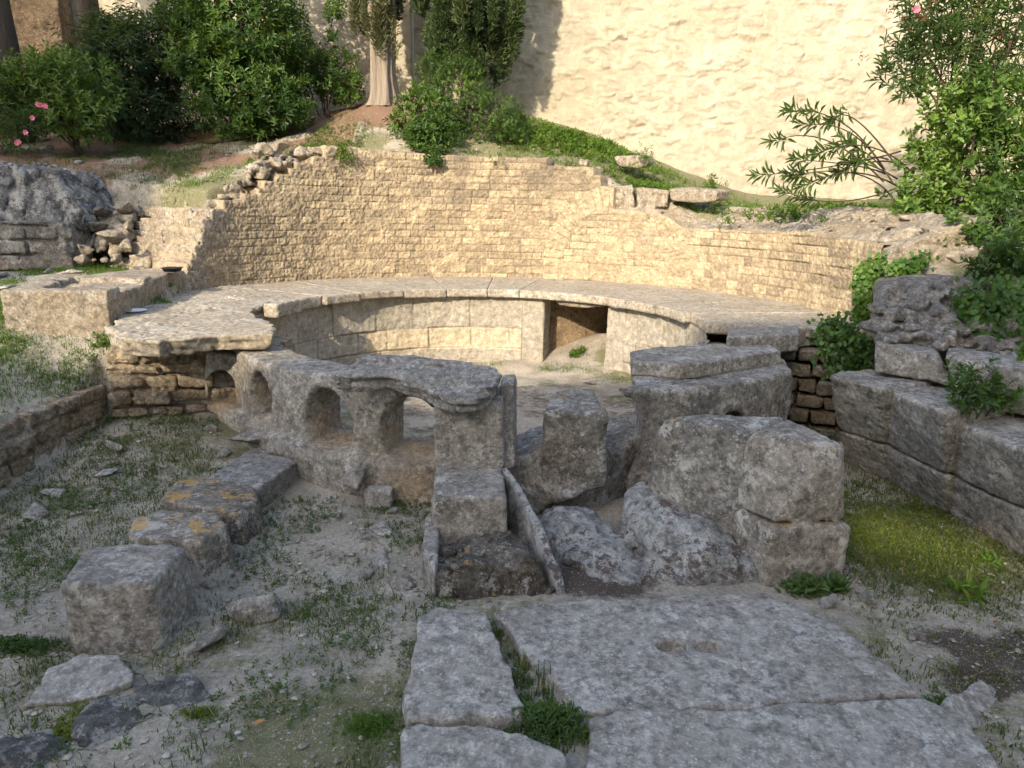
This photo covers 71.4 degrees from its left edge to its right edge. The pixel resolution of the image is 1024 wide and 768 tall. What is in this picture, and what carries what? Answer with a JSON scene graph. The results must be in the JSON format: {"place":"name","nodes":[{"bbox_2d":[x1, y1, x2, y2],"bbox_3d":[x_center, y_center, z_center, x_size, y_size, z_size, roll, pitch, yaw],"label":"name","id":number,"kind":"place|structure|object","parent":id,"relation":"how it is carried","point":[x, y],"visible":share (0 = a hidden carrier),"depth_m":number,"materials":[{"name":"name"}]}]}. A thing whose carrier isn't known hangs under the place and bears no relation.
{"place":"outdoors","nodes":[
{"label":"outdoors","id":0,"kind":"place"},
{"bbox_2d":[0,266,179,454],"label":"grass","id":1,"kind":"structure","parent":0,"point":[48,375],"depth_m":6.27,"materials":[{"name":"green plant"}]},
{"bbox_2d":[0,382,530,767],"bbox_3d":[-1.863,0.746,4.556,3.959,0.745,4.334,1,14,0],"label":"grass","id":2,"kind":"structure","parent":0,"point":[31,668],"depth_m":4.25,"materials":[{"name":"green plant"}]},
{"bbox_2d":[0,98,1023,767],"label":"ground","id":3,"kind":"structure","parent":0,"point":[538,386],"depth_m":4.25,"materials":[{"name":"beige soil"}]},
{"bbox_2d":[0,0,38,143],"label":"tree","id":4,"kind":"object","parent":3,"relation":"on","point":[8,37],"visible":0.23,"depth_m":11.16,"materials":[{"name":"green plant"}]},
{"bbox_2d":[0,50,55,156],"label":"oleander","id":5,"kind":"object","parent":3,"relation":"on","point":[8,123],"visible":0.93,"depth_m":10.19,"materials":[{"name":"green plant"}]},
{"bbox_2d":[0,728,69,767],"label":"loose stone","id":6,"kind":"object","parent":3,"relation":"on","point":[22,752],"visible":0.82,"depth_m":2.86,"materials":[{"name":"grey stone"}]},
{"bbox_2d":[0,632,69,663],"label":"weed","id":7,"kind":"object","parent":3,"relation":"on","point":[15,643],"visible":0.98,"depth_m":3.56,"materials":[{"name":"green plant"}]},
{"bbox_2d":[23,502,48,520],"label":"loose stone","id":8,"kind":"object","parent":3,"relation":"on","point":[35,511],"visible":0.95,"depth_m":4.89,"materials":[{"name":"grey stone"}]},
{"bbox_2d":[9,0,77,120],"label":"rubble wall","id":9,"kind":"structure","parent":3,"relation":"on","point":[32,19],"depth_m":13.38,"materials":[{"name":"brown stone"}]},
{"bbox_2d":[0,220,93,270],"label":"rough wall","id":10,"kind":"structure","parent":3,"relation":"on","point":[27,245],"depth_m":8.87,"materials":[{"name":"grey stone"}]},
{"bbox_2d":[0,161,114,230],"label":"rock outcrop","id":11,"kind":"object","parent":10,"relation":"on","point":[35,191],"visible":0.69,"depth_m":9.13,"materials":[{"name":"grey stone"}]},
{"bbox_2d":[0,384,107,487],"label":"retaining wall","id":12,"kind":"structure","parent":3,"relation":"on","point":[28,437],"depth_m":5.71,"materials":[{"name":"brown stone"}]},
{"bbox_2d":[0,39,126,156],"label":"bright shrub","id":13,"kind":"object","parent":3,"relation":"on","point":[48,71],"visible":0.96,"depth_m":10.36,"materials":[{"name":"green plant"}]},
{"bbox_2d":[0,274,150,336],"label":"stone block","id":14,"kind":"object","parent":3,"relation":"on","point":[72,305],"visible":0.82,"depth_m":6.62,"materials":[{"name":"stone"}]},
{"bbox_2d":[26,653,132,707],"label":"flat slab","id":15,"kind":"structure","parent":3,"relation":"on","point":[82,677],"depth_m":3.27,"materials":[{"name":"stone"}]},
{"bbox_2d":[77,0,102,80],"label":"tree","id":16,"kind":"object","parent":3,"relation":"on","point":[83,4],"visible":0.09,"depth_m":12.66,"materials":[{"name":"brown plant"}]},
{"bbox_2d":[42,692,140,732],"bbox_3d":[-1.829,1.436,3.099,0.472,0.053,0.290,1,14,0],"label":"weed","id":17,"kind":"object","parent":3,"relation":"on","point":[73,707],"visible":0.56,"depth_m":3.09,"materials":[{"name":"green plant"}]},
{"bbox_2d":[71,695,153,750],"bbox_3d":[-1.720,1.441,3.050,0.313,0.068,0.324,1,14,0],"label":"loose stone","id":18,"kind":"object","parent":3,"relation":"on","point":[101,720],"visible":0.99,"depth_m":3.03,"materials":[{"name":"grey stone"}]},
{"bbox_2d":[85,205,140,262],"bbox_3d":[-5.384,-2.071,9.527,0.728,0.800,1.085,1,14,0],"label":"rubble heap","id":19,"kind":"object","parent":3,"relation":"on","point":[116,220],"visible":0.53,"depth_m":9.42,"materials":[{"name":"stone"}]},
{"bbox_2d":[96,229,124,242],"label":"loose stone","id":20,"kind":"object","parent":19,"relation":"on","point":[112,235],"visible":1,"depth_m":9.13,"materials":[{"name":"stone"}]},
{"bbox_2d":[60,544,195,654],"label":"stone block","id":21,"kind":"structure","parent":3,"relation":"on","point":[119,599],"depth_m":3.56,"materials":[{"name":"grey stone"}]},
{"bbox_2d":[47,0,214,145],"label":"drooping shrub","id":22,"kind":"object","parent":3,"relation":"on","point":[121,38],"visible":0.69,"depth_m":11.69,"materials":[{"name":"green plant"}]},
{"bbox_2d":[92,269,183,304],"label":"stone plinth","id":23,"kind":"structure","parent":3,"relation":"on","point":[157,284],"depth_m":8.28,"materials":[{"name":"stone"}]},
{"bbox_2d":[8,138,303,264],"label":"grass","id":24,"kind":"structure","parent":3,"relation":"on","point":[124,166],"depth_m":10.51,"materials":[{"name":"green plant"}]},
{"bbox_2d":[133,672,211,708],"bbox_3d":[-1.528,1.431,3.220,0.351,0.088,0.252,13,19,40],"label":"loose stone","id":25,"kind":"object","parent":3,"relation":"on","point":[187,689],"visible":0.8,"depth_m":3.23,"materials":[{"name":"grey stone"}]},
{"bbox_2d":[128,510,234,589],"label":"stone block","id":26,"kind":"structure","parent":3,"relation":"on","point":[203,539],"depth_m":4.23,"materials":[{"name":"stone"}]},
{"bbox_2d":[171,703,225,722],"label":"weed","id":27,"kind":"object","parent":3,"relation":"on","point":[199,711],"visible":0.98,"depth_m":3.12,"materials":[{"name":"green plant"}]},
{"bbox_2d":[105,336,295,419],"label":"retaining wall","id":28,"kind":"structure","parent":3,"relation":"on","point":[139,385],"depth_m":6.50,"materials":[{"name":"brown stone"}]},
{"bbox_2d":[183,623,228,655],"bbox_3d":[-1.539,1.307,3.594,0.118,0.127,0.220,4,14,13],"label":"loose stone","id":29,"kind":"object","parent":3,"relation":"on","point":[217,632],"visible":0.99,"depth_m":3.58,"materials":[{"name":"grey stone"}]},
{"bbox_2d":[77,142,340,270],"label":"grass","id":30,"kind":"structure","parent":3,"relation":"on","point":[175,184],"depth_m":9.81,"materials":[{"name":"green plant"}]},
{"bbox_2d":[160,479,263,545],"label":"stone block","id":31,"kind":"structure","parent":3,"relation":"on","point":[236,508],"depth_m":4.83,"materials":[{"name":"stone"}]},
{"bbox_2d":[66,118,369,263],"bbox_3d":[-4.403,-2.853,10.851,4.144,2.571,2.857,1,14,0],"label":"ground cover","id":32,"kind":"object","parent":3,"relation":"on","point":[131,153],"visible":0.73,"depth_m":11.00,"materials":[{"name":"green plant"}]},
{"bbox_2d":[148,0,319,142],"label":"laurel shrub","id":33,"kind":"object","parent":3,"relation":"on","point":[227,50],"visible":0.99,"depth_m":11.27,"materials":[{"name":"green plant"}]},
{"bbox_2d":[70,0,413,122],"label":"plastered wall","id":34,"kind":"structure","parent":3,"relation":"on","point":[358,44],"depth_m":13.77,"materials":[{"name":"paint"}]},
{"bbox_2d":[225,593,281,624],"bbox_3d":[-1.408,1.232,3.885,0.292,0.178,0.148,-4,15,-18],"label":"loose stone","id":35,"kind":"object","parent":3,"relation":"on","point":[265,608],"visible":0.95,"depth_m":3.84,"materials":[{"name":"grey stone"}]},
{"bbox_2d":[212,448,297,508],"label":"stone slab","id":36,"kind":"structure","parent":3,"relation":"on","point":[266,476],"depth_m":5.46,"materials":[{"name":"grey stone"}]},
{"bbox_2d":[288,0,364,117],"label":"shrub","id":37,"kind":"object","parent":3,"relation":"on","point":[352,81],"visible":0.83,"depth_m":12.23,"materials":[{"name":"green plant"}]},
{"bbox_2d":[323,707,403,745],"bbox_3d":[-0.631,1.470,3.071,0.384,0.067,0.283,1,14,0],"label":"weed","id":38,"kind":"object","parent":3,"relation":"on","point":[370,725],"visible":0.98,"depth_m":3.06,"materials":[{"name":"green plant"}]},
{"bbox_2d":[347,0,406,105],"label":"cypress","id":39,"kind":"object","parent":3,"relation":"on","point":[376,21],"visible":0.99,"depth_m":11.90,"materials":[{"name":"grey plant"}]},
{"bbox_2d":[360,522,395,539],"bbox_3d":[-0.920,1.016,4.926,0.244,0.029,0.249,1,14,0],"label":"loose stone","id":40,"kind":"object","parent":3,"relation":"on","point":[381,526],"visible":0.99,"depth_m":4.92,"materials":[{"name":"grey stone"}]},
{"bbox_2d":[363,485,393,507],"bbox_3d":[-1.004,0.866,5.384,0.226,0.205,0.147,1,14,0],"label":"loose stone","id":41,"kind":"object","parent":3,"relation":"on","point":[375,496],"visible":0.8,"depth_m":5.32,"materials":[{"name":"grey stone"}]},
{"bbox_2d":[369,551,390,568],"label":"loose stone","id":42,"kind":"object","parent":3,"relation":"on","point":[380,558],"visible":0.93,"depth_m":4.52,"materials":[{"name":"grey stone"}]},
{"bbox_2d":[360,499,431,517],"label":"weed","id":43,"kind":"object","parent":3,"relation":"on","point":[397,504],"visible":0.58,"depth_m":5.34,"materials":[{"name":"green plant"}]},
{"bbox_2d":[388,574,416,590],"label":"loose stone","id":44,"kind":"object","parent":3,"relation":"on","point":[400,582],"visible":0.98,"depth_m":4.24,"materials":[{"name":"stone"}]},
{"bbox_2d":[205,338,640,514],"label":"arched wall","id":45,"kind":"structure","parent":3,"relation":"on","point":[579,447],"depth_m":5.54,"materials":[{"name":"grey stone"}]},
{"bbox_2d":[499,374,517,467],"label":"upright slab","id":46,"kind":"structure","parent":45,"relation":"on","point":[508,389],"depth_m":5.08,"materials":[{"name":"grey stone"}]},
{"bbox_2d":[382,79,466,167],"bbox_3d":[-1.331,-4.096,11.254,1.350,1.391,1.130,14,19,41],"label":"box shrub","id":47,"kind":"object","parent":3,"relation":"on","point":[431,130],"visible":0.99,"depth_m":11.03,"materials":[{"name":"green plant"}]},
{"bbox_2d":[421,513,439,596],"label":"stone block","id":48,"kind":"structure","parent":3,"relation":"on","point":[430,546],"depth_m":4.27,"materials":[{"name":"grey stone"}]},
{"bbox_2d":[306,112,604,175],"bbox_3d":[-0.829,-3.922,11.497,4.638,1.076,1.845,1,14,0],"label":"ground cover","id":49,"kind":"object","parent":3,"relation":"on","point":[457,144],"visible":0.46,"depth_m":11.36,"materials":[{"name":"green plant"}]},
{"bbox_2d":[303,115,620,184],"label":"grass","id":50,"kind":"structure","parent":3,"relation":"on","point":[507,153],"depth_m":11.50,"materials":[{"name":"green plant"}]},
{"bbox_2d":[402,607,523,732],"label":"paving slab","id":51,"kind":"structure","parent":3,"relation":"on","point":[461,672],"depth_m":3.22,"materials":[{"name":"stone"}]},
{"bbox_2d":[409,0,527,112],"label":"cypress","id":52,"kind":"object","parent":3,"relation":"on","point":[493,29],"visible":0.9,"depth_m":11.91,"materials":[{"name":"green plant"}]},
{"bbox_2d":[413,45,531,147],"bbox_3d":[-0.679,-4.708,11.759,2.084,1.698,1.134,7,15,22],"label":"box shrub","id":53,"kind":"object","parent":3,"relation":"on","point":[464,112],"visible":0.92,"depth_m":11.66,"materials":[{"name":"green plant"}]},
{"bbox_2d":[256,295,709,373],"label":"basin wall","id":54,"kind":"structure","parent":3,"relation":"on","point":[475,329],"depth_m":9.70,"materials":[{"name":"stone"}]},
{"bbox_2d":[104,276,875,356],"bbox_3d":[-0.420,-0.991,8.855,7.870,0.234,5.399,-2,14,-10],"label":"stone ledge","id":55,"kind":"object","parent":54,"relation":"on","point":[209,319],"visible":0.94,"depth_m":8.25,"materials":[{"name":"beige stone"}]},
{"bbox_2d":[726,325,799,351],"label":"ledge block","id":56,"kind":"structure","parent":55,"relation":"on","point":[783,338],"depth_m":6.56,"materials":[{"name":"grey stone"}]},
{"bbox_2d":[400,724,566,767],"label":"paving slab","id":57,"kind":"structure","parent":3,"relation":"on","point":[461,746],"depth_m":2.80,"materials":[{"name":"stone"}]},
{"bbox_2d":[436,530,554,599],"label":"rubble block","id":58,"kind":"structure","parent":3,"relation":"on","point":[498,563],"depth_m":4.16,"materials":[{"name":"grey stone"}]},
{"bbox_2d":[432,465,506,546],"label":"stone block","id":59,"kind":"structure","parent":58,"relation":"on","point":[468,502],"depth_m":4.57,"materials":[{"name":"grey stone"}]},
{"bbox_2d":[433,386,504,467],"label":"stone block","id":60,"kind":"structure","parent":59,"relation":"on","point":[475,439],"depth_m":4.98,"materials":[{"name":"grey stone"}]},
{"bbox_2d":[336,354,501,414],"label":"capping slab","id":61,"kind":"structure","parent":60,"relation":"on","point":[454,387],"depth_m":5.00,"materials":[{"name":"grey stone"}]},
{"bbox_2d":[501,468,565,593],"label":"upright slab","id":62,"kind":"structure","parent":3,"relation":"on","point":[524,523],"depth_m":4.56,"materials":[{"name":"grey stone"}]},
{"bbox_2d":[504,698,585,745],"bbox_3d":[0.152,1.421,3.029,0.715,0.150,0.313,1,14,0],"label":"weed","id":63,"kind":"object","parent":3,"relation":"on","point":[540,706],"visible":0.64,"depth_m":2.99,"materials":[{"name":"green plant"}]},
{"bbox_2d":[108,142,991,317],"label":"curved wall","id":64,"kind":"structure","parent":3,"relation":"on","point":[310,213],"depth_m":10.37,"materials":[{"name":"stone"}]},
{"bbox_2d":[335,139,358,172],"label":"weed","id":65,"kind":"object","parent":64,"relation":"on","point":[342,151],"visible":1,"depth_m":10.31,"materials":[{"name":"green plant"}]},
{"bbox_2d":[669,187,728,202],"bbox_3d":[2.703,-2.734,10.304,0.795,0.233,0.405,14,19,42],"label":"stone block","id":66,"kind":"object","parent":64,"relation":"on","point":[694,194],"depth_m":10.13,"materials":[{"name":"stone"}]},
{"bbox_2d":[848,250,888,324],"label":"ivy","id":67,"kind":"object","parent":64,"relation":"attached to","point":[861,285],"visible":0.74,"depth_m":6.92,"materials":[{"name":"green plant"}]},
{"bbox_2d":[492,625,607,756],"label":"grass","id":68,"kind":"structure","parent":3,"relation":"on","point":[537,693],"depth_m":3.23,"materials":[{"name":"green plant"}]},
{"bbox_2d":[480,360,631,384],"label":"grass","id":69,"kind":"structure","parent":3,"relation":"on","point":[542,368],"depth_m":9.51,"materials":[{"name":"green plant"}]},
{"bbox_2d":[540,698,593,742],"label":"weed","id":70,"kind":"object","parent":3,"relation":"on","point":[570,715],"visible":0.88,"depth_m":3.00,"materials":[{"name":"green plant"}]},
{"bbox_2d":[497,114,709,187],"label":"weeds","id":71,"kind":"object","parent":3,"relation":"on","point":[544,132],"visible":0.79,"depth_m":11.95,"materials":[{"name":"green plant"}]},
{"bbox_2d":[615,155,653,168],"bbox_3d":[1.940,-3.517,11.282,0.579,0.215,0.344,8,16,26],"label":"stone block","id":72,"kind":"object","parent":3,"relation":"on","point":[622,161],"depth_m":11.15,"materials":[{"name":"stone"}]},
{"bbox_2d":[538,481,758,587],"bbox_3d":[0.875,1.018,4.766,1.480,0.523,1.065,1,14,0],"label":"pitted rock","id":73,"kind":"object","parent":3,"relation":"on","point":[661,538],"visible":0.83,"depth_m":4.48,"materials":[{"name":"grey stone"}]},
{"bbox_2d":[565,154,758,214],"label":"weeds","id":74,"kind":"object","parent":3,"relation":"on","point":[650,184],"visible":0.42,"depth_m":10.98,"materials":[{"name":"green plant"}]},
{"bbox_2d":[494,593,915,716],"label":"paving slab","id":75,"kind":"structure","parent":3,"relation":"on","point":[736,652],"depth_m":3.49,"materials":[{"name":"stone"}]},
{"bbox_2d":[619,359,792,489],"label":"arched block","id":76,"kind":"structure","parent":3,"relation":"on","point":[765,391],"depth_m":5.50,"materials":[{"name":"stone"}]},
{"bbox_2d":[630,343,780,378],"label":"capping slab","id":77,"kind":"structure","parent":76,"relation":"on","point":[691,361],"depth_m":5.88,"materials":[{"name":"grey stone"}]},
{"bbox_2d":[648,414,783,535],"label":"stone block","id":78,"kind":"structure","parent":3,"relation":"on","point":[697,461],"depth_m":4.58,"materials":[{"name":"grey stone"}]},
{"bbox_2d":[413,0,1023,200],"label":"plastered wall","id":79,"kind":"structure","parent":3,"relation":"on","point":[702,88],"depth_m":12.89,"materials":[{"name":"paint"}]},
{"bbox_2d":[699,342,872,434],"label":"backing wall","id":80,"kind":"structure","parent":3,"relation":"on","point":[812,394],"depth_m":7.02,"materials":[{"name":"brown stone"}]},
{"bbox_2d":[805,310,874,380],"bbox_3d":[2.915,-0.308,6.210,0.715,0.683,0.336,1,14,0],"label":"ivy","id":81,"kind":"object","parent":80,"relation":"hanging from","point":[852,345],"visible":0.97,"depth_m":6.15,"materials":[{"name":"green plant"}]},
{"bbox_2d":[731,420,850,586],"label":"stone pier","id":82,"kind":"structure","parent":3,"relation":"on","point":[787,521],"depth_m":4.26,"materials":[{"name":"grey stone"}]},
{"bbox_2d":[586,698,999,767],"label":"paving slab","id":83,"kind":"structure","parent":3,"relation":"on","point":[910,733],"depth_m":2.92,"materials":[{"name":"stone"}]},
{"bbox_2d":[578,148,1021,213],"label":"grass","id":84,"kind":"structure","parent":3,"relation":"on","point":[730,197],"depth_m":12.04,"materials":[{"name":"green plant"}]},
{"bbox_2d":[774,570,838,598],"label":"weed","id":85,"kind":"object","parent":3,"relation":"on","point":[796,586],"visible":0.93,"depth_m":4.19,"materials":[{"name":"green plant"}]},
{"bbox_2d":[699,200,938,341],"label":"weeds","id":86,"kind":"object","parent":3,"relation":"on","point":[792,209],"visible":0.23,"depth_m":9.39,"materials":[{"name":"green plant"}]},
{"bbox_2d":[818,593,836,609],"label":"loose stone","id":87,"kind":"object","parent":3,"relation":"on","point":[828,602],"visible":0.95,"depth_m":4.05,"materials":[{"name":"grey stone"}]},
{"bbox_2d":[746,95,913,214],"bbox_3d":[3.635,-2.514,7.943,1.912,1.276,0.802,1,14,0],"label":"oleander spray","id":88,"kind":"object","parent":3,"relation":"on","point":[857,160],"visible":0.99,"depth_m":8.00,"materials":[{"name":"green plant"}]},
{"bbox_2d":[814,570,854,595],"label":"weed","id":89,"kind":"object","parent":3,"relation":"on","point":[838,579],"visible":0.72,"depth_m":4.22,"materials":[{"name":"green plant"}]},
{"bbox_2d":[803,422,900,491],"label":"grass","id":90,"kind":"structure","parent":3,"relation":"on","point":[830,436],"depth_m":5.98,"materials":[{"name":"green plant"}]},
{"bbox_2d":[856,591,876,608],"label":"loose stone","id":91,"kind":"object","parent":3,"relation":"on","point":[869,598],"visible":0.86,"depth_m":4.11,"materials":[{"name":"grey stone"}]},
{"bbox_2d":[830,369,1023,557],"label":"block wall","id":92,"kind":"structure","parent":3,"relation":"on","point":[924,440],"depth_m":5.11,"materials":[{"name":"grey stone"}]},
{"bbox_2d":[874,341,948,383],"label":"stone block","id":93,"kind":"structure","parent":92,"relation":"on","point":[915,362],"depth_m":5.47,"materials":[{"name":"grey stone"}]},
{"bbox_2d":[858,273,1023,355],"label":"rubble masonry","id":94,"kind":"object","parent":93,"relation":"on","point":[907,309],"visible":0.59,"depth_m":5.80,"materials":[{"name":"grey stone"}]},
{"bbox_2d":[880,249,939,277],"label":"ivy","id":95,"kind":"object","parent":94,"relation":"on","point":[917,266],"visible":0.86,"depth_m":6.63,"materials":[{"name":"green plant"}]},
{"bbox_2d":[944,263,1023,342],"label":"ivy","id":96,"kind":"object","parent":94,"relation":"on","point":[996,303],"visible":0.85,"depth_m":5.60,"materials":[{"name":"green plant"}]},
{"bbox_2d":[941,355,1023,419],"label":"leafy plant","id":97,"kind":"object","parent":92,"relation":"on","point":[998,400],"visible":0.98,"depth_m":4.83,"materials":[{"name":"green plant"}]},
{"bbox_2d":[946,347,1023,414],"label":"stone block","id":98,"kind":"structure","parent":92,"relation":"on","point":[1010,368],"depth_m":5.04,"materials":[{"name":"grey stone"}]},
{"bbox_2d":[833,475,1023,767],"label":"grass","id":99,"kind":"structure","parent":3,"relation":"on","point":[924,526],"depth_m":4.58,"materials":[{"name":"green plant"}]},
{"bbox_2d":[850,0,1023,208],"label":"oleander","id":100,"kind":"object","parent":3,"relation":"on","point":[958,20],"visible":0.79,"depth_m":8.02,"materials":[{"name":"green plant"}]},
{"bbox_2d":[874,57,1023,215],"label":"viburnum","id":101,"kind":"object","parent":3,"relation":"on","point":[976,127],"visible":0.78,"depth_m":7.70,"materials":[{"name":"green plant"}]},
{"bbox_2d":[878,224,1023,273],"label":"rock","id":102,"kind":"object","parent":3,"relation":"on","point":[911,230],"visible":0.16,"depth_m":7.01,"materials":[{"name":"stone"}]},
{"bbox_2d":[939,169,1023,252],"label":"viburnum","id":103,"kind":"object","parent":102,"relation":"on","point":[998,214],"visible":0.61,"depth_m":6.70,"materials":[{"name":"green plant"}]},
{"bbox_2d":[938,570,993,609],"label":"weed","id":104,"kind":"object","parent":3,"relation":"on","point":[969,584],"visible":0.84,"depth_m":4.21,"materials":[{"name":"green plant"}]},
{"bbox_2d":[939,680,995,728],"bbox_3d":[2.109,1.479,3.260,0.557,0.141,0.161,-9,17,-34],"label":"loose stone","id":105,"kind":"object","parent":3,"relation":"on","point":[971,701],"visible":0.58,"depth_m":3.25,"materials":[{"name":"grey stone"}]},
{"bbox_2d":[958,218,1023,282],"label":"viburnum","id":106,"kind":"object","parent":3,"relation":"on","point":[1014,255],"visible":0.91,"depth_m":6.17,"materials":[{"name":"green plant"}]},
{"bbox_2d":[0,422,1023,767],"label":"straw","id":107,"kind":"object","parent":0,"point":[400,624],"visible":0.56,"depth_m":3.86,"materials":[{"name":"beige plant"}]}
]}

